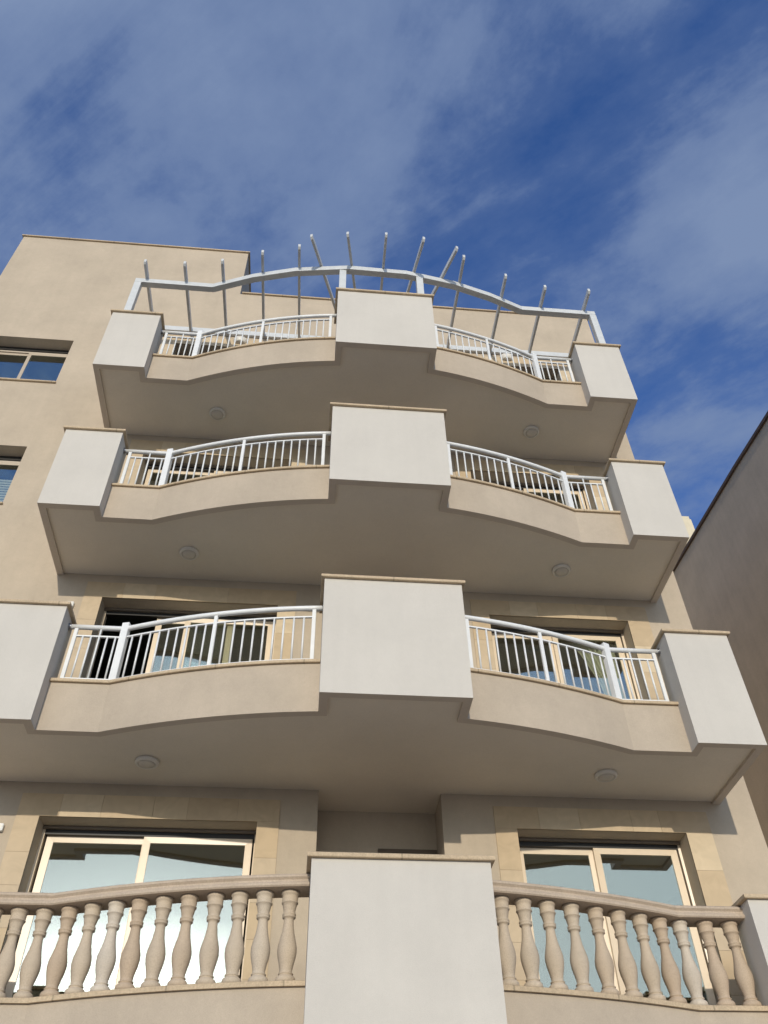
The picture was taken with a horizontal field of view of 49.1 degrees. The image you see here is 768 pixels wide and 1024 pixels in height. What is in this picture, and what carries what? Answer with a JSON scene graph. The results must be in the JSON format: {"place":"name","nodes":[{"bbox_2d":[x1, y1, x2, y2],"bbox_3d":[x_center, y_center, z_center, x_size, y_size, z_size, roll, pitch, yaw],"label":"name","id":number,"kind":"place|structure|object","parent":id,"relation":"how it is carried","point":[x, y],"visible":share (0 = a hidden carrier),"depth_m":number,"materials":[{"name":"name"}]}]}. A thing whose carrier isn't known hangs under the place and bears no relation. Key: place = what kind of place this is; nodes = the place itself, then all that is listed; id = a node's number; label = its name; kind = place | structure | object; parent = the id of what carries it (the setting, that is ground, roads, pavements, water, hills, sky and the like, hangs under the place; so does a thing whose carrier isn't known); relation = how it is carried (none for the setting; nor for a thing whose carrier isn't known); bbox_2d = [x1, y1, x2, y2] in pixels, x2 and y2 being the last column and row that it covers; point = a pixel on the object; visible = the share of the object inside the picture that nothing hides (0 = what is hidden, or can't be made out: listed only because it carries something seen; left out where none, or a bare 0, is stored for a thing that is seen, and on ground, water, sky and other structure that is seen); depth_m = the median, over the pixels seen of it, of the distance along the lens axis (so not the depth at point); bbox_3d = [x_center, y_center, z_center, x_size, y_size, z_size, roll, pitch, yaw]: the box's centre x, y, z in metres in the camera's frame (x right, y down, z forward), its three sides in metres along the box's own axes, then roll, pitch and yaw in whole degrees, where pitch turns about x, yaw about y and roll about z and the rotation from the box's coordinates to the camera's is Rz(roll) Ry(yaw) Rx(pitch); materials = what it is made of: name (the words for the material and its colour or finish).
{"place":"outdoors","nodes":[
{"label":"outdoors","id":0,"kind":"place"},
{"bbox_2d":[0,0,767,528],"label":"sky","id":1,"kind":"structure","parent":0,"point":[617,150],"materials":[{"name":"blue"}]},
{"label":"pavement","id":2,"kind":"structure","parent":0,"visible":0},
{"bbox_2d":[0,234,767,1023],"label":"apartment building","id":3,"kind":"structure","parent":2,"relation":"on","point":[338,680],"depth_m":9.93,"materials":[{"name":"beige paint"}]},
{"bbox_2d":[0,823,4,831],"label":"wall light","id":4,"kind":"object","parent":3,"relation":"attached to","point":[2,825],"depth_m":9.10,"materials":[{"name":"white glass"}]},
{"bbox_2d":[0,479,11,501],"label":"window blind","id":5,"kind":"object","parent":3,"relation":"hanging from","point":[5,486],"depth_m":13.31,"materials":[{"name":"plastic"}]},
{"bbox_2d":[0,456,21,504],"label":"window","id":6,"kind":"structure","parent":3,"relation":"in","point":[4,460],"depth_m":13.54,"materials":[{"name":"beige metal"}]},
{"bbox_2d":[0,346,68,383],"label":"window","id":7,"kind":"structure","parent":3,"relation":"in","point":[8,351],"depth_m":15.62,"materials":[{"name":"beige metal"}]},
{"bbox_2d":[5,826,255,996],"bbox_3d":[-2.615,4.504,8.653,2.380,2.518,0.130,3,-45,-4],"label":"balcony door","id":8,"kind":"structure","parent":3,"relation":"in","point":[144,837],"depth_m":9.43,"materials":[{"name":"beige metal"}]},
{"bbox_2d":[135,755,158,768],"bbox_3d":[-2.600,2.756,9.219,0.264,0.057,0.264,3,-45,-4],"label":"ceiling light","id":9,"kind":"object","parent":3,"relation":"attached to","point":[146,762],"visible":1,"depth_m":9.17,"materials":[{"name":"plastic"}]},
{"bbox_2d":[86,608,276,677],"bbox_3d":[-2.660,2.316,10.853,2.380,2.511,0.130,3,-45,-4],"label":"balcony door","id":10,"kind":"structure","parent":3,"relation":"in","point":[118,613],"depth_m":11.63,"materials":[{"name":"beige metal"}]},
{"bbox_2d":[179,546,198,559],"bbox_3d":[-2.645,0.571,11.417,0.264,0.057,0.264,3,-45,-4],"label":"ceiling light","id":11,"kind":"object","parent":3,"relation":"attached to","point":[188,553],"visible":1,"depth_m":11.38,"materials":[{"name":"plastic"}]},
{"bbox_2d":[140,462,258,484],"bbox_3d":[-2.704,0.150,13.032,2.380,2.456,0.130,3,-45,-4],"label":"balcony door","id":12,"kind":"structure","parent":3,"relation":"in","point":[177,466],"depth_m":13.80,"materials":[{"name":"beige metal"}]},
{"bbox_2d":[209,407,225,420],"bbox_3d":[-2.690,-1.576,13.576,0.264,0.057,0.264,3,-45,-4],"label":"ceiling light","id":13,"kind":"object","parent":3,"relation":"attached to","point":[217,413],"visible":1,"depth_m":13.55,"materials":[{"name":"plastic"}]},
{"bbox_2d":[233,336,246,343],"bbox_3d":[-2.737,-3.270,15.994,0.270,0.110,0.114,3,-45,-4],"label":"wall light","id":14,"kind":"object","parent":3,"relation":"attached to","point":[238,340],"visible":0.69,"depth_m":15.97,"materials":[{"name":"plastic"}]},
{"bbox_2d":[124,232,605,357],"bbox_3d":[-0.247,-3.536,15.021,8.558,1.728,2.302,3,-45,-4],"label":"pergola","id":15,"kind":"object","parent":3,"relation":"on","point":[299,271],"visible":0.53,"depth_m":15.31,"materials":[{"name":"metal"}]},
{"bbox_2d":[378,849,436,853],"bbox_3d":[0.293,4.839,9.009,0.695,2.467,0.060,3,-45,-4],"label":"recess door","id":16,"kind":"structure","parent":3,"relation":"in","point":[401,851],"depth_m":9.86,"materials":[{"name":"brown wood"}]},
{"bbox_2d":[500,353,511,360],"bbox_3d":[2.400,-3.021,16.404,0.270,0.110,0.114,3,-45,-4],"label":"wall light","id":17,"kind":"object","parent":3,"relation":"attached to","point":[509,356],"visible":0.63,"depth_m":16.38,"materials":[{"name":"glass"}]},
{"bbox_2d":[523,426,538,438],"bbox_3d":[2.441,-1.317,13.939,0.264,0.057,0.264,3,-45,-4],"label":"ceiling light","id":18,"kind":"object","parent":3,"relation":"attached to","point":[530,432],"visible":1,"depth_m":13.91,"materials":[{"name":"plastic"}]},
{"bbox_2d":[486,481,589,508],"bbox_3d":[2.426,0.427,13.413,2.004,2.456,0.130,3,-45,-4],"label":"balcony door","id":19,"kind":"structure","parent":3,"relation":"in","point":[523,487],"depth_m":14.22,"materials":[{"name":"beige metal"}]},
{"bbox_2d":[552,564,570,576],"bbox_3d":[2.485,0.830,11.780,0.264,0.057,0.264,3,-45,-4],"label":"ceiling light","id":20,"kind":"object","parent":3,"relation":"attached to","point":[561,570],"visible":1,"depth_m":11.74,"materials":[{"name":"plastic"}]},
{"bbox_2d":[491,625,639,698],"bbox_3d":[2.471,2.593,11.234,2.004,2.511,0.130,3,-45,-4],"label":"balcony door","id":21,"kind":"structure","parent":3,"relation":"in","point":[617,637],"depth_m":12.01,"materials":[{"name":"beige metal"}]},
{"bbox_2d":[570,642,626,698],"bbox_3d":[3.041,2.769,11.389,0.642,2.426,0.059,3,-45,-4],"label":"curtain","id":22,"kind":"object","parent":3,"relation":"hanging from","point":[597,666],"visible":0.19,"depth_m":11.98,"materials":[{"name":"fabric"}]},
{"bbox_2d":[594,769,617,781],"bbox_3d":[2.530,3.015,9.582,0.264,0.057,0.264,3,-45,-4],"label":"ceiling light","id":23,"kind":"object","parent":3,"relation":"attached to","point":[606,775],"visible":1,"depth_m":9.54,"materials":[{"name":"plastic"}]},
{"bbox_2d":[518,838,718,1004],"bbox_3d":[2.516,4.781,9.033,2.004,2.518,0.130,3,-45,-4],"label":"balcony door","id":24,"kind":"structure","parent":3,"relation":"in","point":[593,849],"depth_m":9.80,"materials":[{"name":"beige metal"}]},
{"label":"ground","id":25,"kind":"structure","parent":0,"visible":0},
{"bbox_2d":[682,516,694,545],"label":"distant building","id":26,"kind":"structure","parent":25,"relation":"on","point":[688,523],"depth_m":31.07,"materials":[{"name":"beige paint"}]},
{"bbox_2d":[673,411,767,846],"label":"neighbouring building","id":27,"kind":"structure","parent":25,"relation":"on","point":[720,570],"depth_m":21.59,"materials":[{"name":"beige paint"}]}
]}

